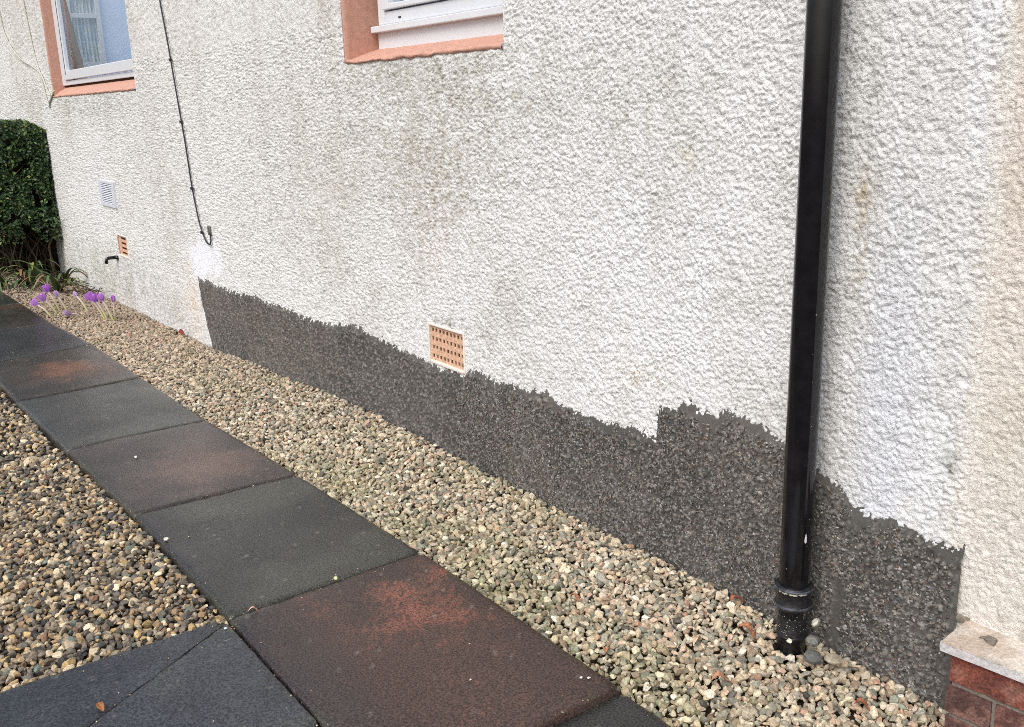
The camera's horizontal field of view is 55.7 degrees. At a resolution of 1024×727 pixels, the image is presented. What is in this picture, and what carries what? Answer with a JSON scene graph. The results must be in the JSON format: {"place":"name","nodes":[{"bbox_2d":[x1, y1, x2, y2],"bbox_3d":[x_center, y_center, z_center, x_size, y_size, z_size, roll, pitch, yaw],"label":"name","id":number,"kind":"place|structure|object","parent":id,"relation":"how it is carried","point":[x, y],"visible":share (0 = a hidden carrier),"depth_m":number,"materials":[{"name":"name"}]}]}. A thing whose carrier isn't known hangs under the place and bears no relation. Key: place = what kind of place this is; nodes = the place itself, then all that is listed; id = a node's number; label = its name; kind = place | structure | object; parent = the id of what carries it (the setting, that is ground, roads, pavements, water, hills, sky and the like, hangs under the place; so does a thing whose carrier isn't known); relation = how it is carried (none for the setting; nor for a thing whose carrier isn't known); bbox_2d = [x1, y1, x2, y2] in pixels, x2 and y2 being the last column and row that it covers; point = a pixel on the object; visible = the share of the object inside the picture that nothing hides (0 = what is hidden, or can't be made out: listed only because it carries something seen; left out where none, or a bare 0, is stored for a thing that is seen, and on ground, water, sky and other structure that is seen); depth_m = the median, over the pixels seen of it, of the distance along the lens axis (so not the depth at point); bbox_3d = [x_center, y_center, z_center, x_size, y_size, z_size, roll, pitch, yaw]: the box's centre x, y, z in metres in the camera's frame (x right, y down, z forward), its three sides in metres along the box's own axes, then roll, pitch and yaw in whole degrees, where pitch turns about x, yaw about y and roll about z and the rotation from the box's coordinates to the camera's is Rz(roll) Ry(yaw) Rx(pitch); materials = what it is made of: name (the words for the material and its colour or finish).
{"place":"outdoors","nodes":[
{"label":"outdoors","id":0,"kind":"place"},
{"bbox_2d":[0,291,670,726],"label":"path","id":1,"kind":"structure","parent":0,"point":[392,631],"depth_m":2.62,"materials":[{"name":"grey concrete"}]},
{"bbox_2d":[96,702,104,711],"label":"fallen leaf","id":2,"kind":"object","parent":1,"relation":"on","point":[100,706],"visible":1,"depth_m":2.23,"materials":[{"name":"orange plant"}]},
{"bbox_2d":[0,304,647,725],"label":"grit","id":3,"kind":"object","parent":1,"relation":"on","point":[216,600],"visible":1,"depth_m":2.63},
{"bbox_2d":[0,270,948,726],"bbox_3d":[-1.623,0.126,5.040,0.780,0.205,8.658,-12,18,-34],"label":"gravel","id":4,"kind":"structure","parent":0,"point":[157,355],"depth_m":2.96,"materials":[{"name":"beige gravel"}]},
{"bbox_2d":[0,275,22,291],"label":"strap leaf plant","id":5,"kind":"object","parent":4,"relation":"on","point":[7,281],"visible":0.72,"depth_m":7.78,"materials":[{"name":"green plant"}]},
{"bbox_2d":[0,118,62,276],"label":"hedge","id":6,"kind":"object","parent":4,"relation":"on","point":[29,220],"visible":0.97,"depth_m":8.78,"materials":[{"name":"green plant"}]},
{"bbox_2d":[0,258,63,279],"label":"strap leaf plant","id":7,"kind":"object","parent":4,"relation":"on","point":[20,271],"visible":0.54,"depth_m":8.37,"materials":[{"name":"green plant"}]},
{"bbox_2d":[3,261,64,289],"bbox_3d":[-3.875,-0.694,7.732,0.363,0.240,0.423,6,17,26],"label":"strap leaf plant","id":8,"kind":"object","parent":4,"relation":"on","point":[27,281],"visible":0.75,"depth_m":7.81,"materials":[{"name":"green plant"}]},
{"bbox_2d":[29,298,50,314],"bbox_3d":[-3.253,-0.389,6.690,0.135,0.135,0.048,-3,15,-6],"label":"crocus","id":9,"kind":"object","parent":4,"relation":"on","point":[33,302],"visible":1,"depth_m":6.67,"materials":[{"name":"purple plant"}]},
{"bbox_2d":[37,292,57,313],"bbox_3d":[-3.228,-0.418,6.735,0.116,0.162,0.050,-8,16,-23],"label":"crocus","id":10,"kind":"object","parent":4,"relation":"on","point":[41,297],"visible":1,"depth_m":6.71,"materials":[{"name":"purple plant"}]},
{"bbox_2d":[10,260,85,294],"bbox_3d":[-3.651,-0.665,7.627,0.479,0.296,0.383,-12,18,-34],"label":"strap leaf plant","id":11,"kind":"object","parent":4,"relation":"on","point":[56,285],"visible":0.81,"depth_m":7.68,"materials":[{"name":"green plant"}]},
{"bbox_2d":[41,284,59,309],"bbox_3d":[-3.243,-0.466,6.827,0.109,0.202,0.051,-4,15,-8],"label":"crocus","id":12,"kind":"object","parent":4,"relation":"on","point":[45,287],"visible":1,"depth_m":6.81,"materials":[{"name":"purple plant"}]},
{"bbox_2d":[0,265,101,294],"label":"leaf litter","id":13,"kind":"object","parent":4,"relation":"on","point":[67,291],"visible":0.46,"depth_m":7.93,"materials":[{"name":"brown plant"}]},
{"bbox_2d":[29,264,87,284],"bbox_3d":[-3.881,-0.749,8.321,0.487,0.209,0.318,-12,18,-34],"label":"strap leaf plant","id":14,"kind":"object","parent":4,"relation":"on","point":[65,276],"visible":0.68,"depth_m":8.39,"materials":[{"name":"green plant"}]},
{"bbox_2d":[53,290,66,309],"bbox_3d":[-3.150,-0.432,6.765,0.082,0.169,0.036,-3,15,-5],"label":"crocus","id":15,"kind":"object","parent":4,"relation":"on","point":[56,293],"visible":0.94,"depth_m":6.75,"materials":[{"name":"purple plant"}]},
{"bbox_2d":[63,310,81,316],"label":"crocus","id":16,"kind":"object","parent":4,"relation":"on","point":[67,313],"visible":1,"depth_m":6.61,"materials":[{"name":"purple plant"}]},
{"bbox_2d":[73,291,87,310],"bbox_3d":[-3.062,-0.437,6.881,0.113,0.155,0.030,5,16,22],"label":"crocus","id":17,"kind":"object","parent":4,"relation":"on","point":[75,294],"visible":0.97,"depth_m":6.88,"materials":[{"name":"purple plant"}]},
{"bbox_2d":[84,291,105,318],"bbox_3d":[-2.854,-0.398,6.643,0.135,0.202,0.057,-2,15,-1],"label":"crocus","id":18,"kind":"object","parent":4,"relation":"on","point":[94,303],"visible":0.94,"depth_m":6.63,"materials":[{"name":"purple plant"}]},
{"bbox_2d":[89,293,106,318],"bbox_3d":[-2.821,-0.388,6.622,0.107,0.195,0.051,-5,15,-12],"label":"crocus","id":19,"kind":"object","parent":4,"relation":"on","point":[93,297],"visible":0.98,"depth_m":6.60,"materials":[{"name":"purple plant"}]},
{"bbox_2d":[96,292,113,320],"bbox_3d":[-2.776,-0.388,6.620,0.101,0.202,0.049,-4,15,-8],"label":"crocus","id":20,"kind":"object","parent":4,"relation":"on","point":[100,296],"visible":0.98,"depth_m":6.60,"materials":[{"name":"purple plant"}]},
{"bbox_2d":[110,295,115,319],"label":"crocus","id":21,"kind":"object","parent":4,"relation":"on","point":[112,298],"visible":1,"depth_m":6.62,"materials":[{"name":"purple plant"}]},
{"bbox_2d":[0,389,228,692],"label":"gravel","id":22,"kind":"structure","parent":4,"relation":"on","point":[30,605],"depth_m":2.94,"materials":[{"name":"beige gravel"}]},
{"bbox_2d":[0,0,1018,716],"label":"house","id":23,"kind":"structure","parent":4,"relation":"on","point":[542,248],"depth_m":2.89,"materials":[{"name":"paint"}]},
{"bbox_2d":[0,14,50,95],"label":"cable","id":24,"kind":"object","parent":23,"relation":"attached to","point":[16,54],"depth_m":8.99,"materials":[{"name":"grey"}]},
{"bbox_2d":[22,0,54,106],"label":"cable","id":25,"kind":"object","parent":23,"relation":"attached to","point":[49,102],"depth_m":8.52,"materials":[{"name":"grey"}]},
{"bbox_2d":[60,0,83,80],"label":"curtain","id":26,"kind":"object","parent":23,"relation":"hanging from","point":[74,57],"visible":0.37,"depth_m":8.25,"materials":[{"name":"beige fabric"}]},
{"bbox_2d":[66,0,106,66],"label":"window","id":27,"kind":"structure","parent":23,"relation":"in","point":[85,15],"depth_m":11.20,"materials":[{"name":"glass"}]},
{"bbox_2d":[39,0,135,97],"bbox_3d":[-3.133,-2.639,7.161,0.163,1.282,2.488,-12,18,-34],"label":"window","id":28,"kind":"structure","parent":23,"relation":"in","point":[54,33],"depth_m":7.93,"materials":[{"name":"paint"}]},
{"bbox_2d":[105,255,118,263],"bbox_3d":[-3.064,-0.795,7.434,0.113,0.057,0.071,-12,18,-34],"label":"overflow pipe","id":29,"kind":"object","parent":23,"relation":"attached to","point":[111,258],"visible":1,"depth_m":7.42,"materials":[{"name":"black plastic"}]},
{"bbox_2d":[159,0,211,244],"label":"black cable","id":30,"kind":"object","parent":23,"relation":"attached to","point":[191,188],"visible":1,"depth_m":5.65,"materials":[{"name":"black plastic"}]},
{"bbox_2d":[340,0,503,63],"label":"window","id":31,"kind":"structure","parent":23,"relation":"in","point":[372,30],"depth_m":3.66,"materials":[{"name":"paint"}]},
{"bbox_2d":[774,0,842,664],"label":"downpipe","id":32,"kind":"object","parent":23,"relation":"attached to","point":[794,585],"visible":0.98,"depth_m":2.17,"materials":[{"name":"paint"}]},
{"bbox_2d":[570,592,579,601],"bbox_3d":[0.175,0.639,2.657,0.015,0.019,0.036,-15,20,-39],"label":"fallen leaf","id":33,"kind":"object","parent":4,"relation":"on","point":[576,596],"visible":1,"depth_m":2.66,"materials":[{"name":"orange plant"}]},
{"bbox_2d":[693,634,700,645],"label":"fallen leaf","id":34,"kind":"object","parent":4,"relation":"on","point":[695,638],"visible":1,"depth_m":2.42,"materials":[{"name":"beige plant"}]},
{"bbox_2d":[711,670,729,681],"bbox_3d":[0.492,0.737,2.281,0.043,0.029,0.023,-8,16,-21],"label":"fallen leaf","id":35,"kind":"object","parent":4,"relation":"on","point":[719,673],"visible":1,"depth_m":2.28,"materials":[{"name":"orange plant"}]},
{"bbox_2d":[730,594,744,601],"bbox_3d":[0.604,0.629,2.598,0.043,0.025,0.021,-4,15,-7],"label":"fallen leaf","id":36,"kind":"object","parent":4,"relation":"on","point":[732,596],"visible":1,"depth_m":2.60,"materials":[{"name":"orange plant"}]},
{"bbox_2d":[737,622,755,639],"bbox_3d":[0.596,0.677,2.462,0.055,0.036,0.031,15,14,28],"label":"fallen leaf","id":37,"kind":"object","parent":4,"relation":"on","point":[748,626],"visible":1,"depth_m":2.46,"materials":[{"name":"orange plant"}]},
{"bbox_2d":[803,649,821,663],"bbox_3d":[0.722,0.703,2.325,0.038,0.026,0.040,-12,18,-34],"label":"pebble","id":38,"kind":"object","parent":4,"relation":"on","point":[811,656],"visible":1,"depth_m":2.32,"materials":[{"name":"grey stone"}]},
{"bbox_2d":[805,634,820,646],"bbox_3d":[0.730,0.669,2.349,0.034,0.024,0.042,9,19,35],"label":"pebble","id":39,"kind":"object","parent":38,"relation":"on","point":[811,640],"visible":1,"depth_m":2.34,"materials":[{"name":"grey stone"}]},
{"bbox_2d":[812,618,819,626],"bbox_3d":[0.742,0.633,2.368,0.019,0.019,0.028,4,16,19],"label":"pebble","id":40,"kind":"object","parent":39,"relation":"on","point":[815,622],"visible":1,"depth_m":2.36,"materials":[{"name":"white stone"}]},
{"bbox_2d":[824,653,842,665],"bbox_3d":[0.767,0.706,2.316,0.044,0.026,0.035,-1,15,4],"label":"pebble","id":41,"kind":"object","parent":4,"relation":"on","point":[833,659],"visible":1,"depth_m":2.31,"materials":[{"name":"beige stone"}]},
{"bbox_2d":[854,697,869,710],"bbox_3d":[0.780,0.759,2.160,0.035,0.024,0.022,6,7,25],"label":"fallen leaf","id":42,"kind":"object","parent":4,"relation":"on","point":[861,700],"visible":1,"depth_m":2.16,"materials":[{"name":"orange plant"}]},
{"bbox_2d":[940,614,1023,726],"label":"plinth","id":43,"kind":"structure","parent":4,"relation":"on","point":[985,687],"depth_m":2.00,"materials":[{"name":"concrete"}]},
{"bbox_2d":[950,0,1023,681],"bbox_3d":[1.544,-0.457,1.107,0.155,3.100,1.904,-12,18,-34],"label":"neighbouring house","id":44,"kind":"structure","parent":4,"relation":"on","point":[991,592],"depth_m":1.96,"materials":[{"name":"paint"}]}
]}

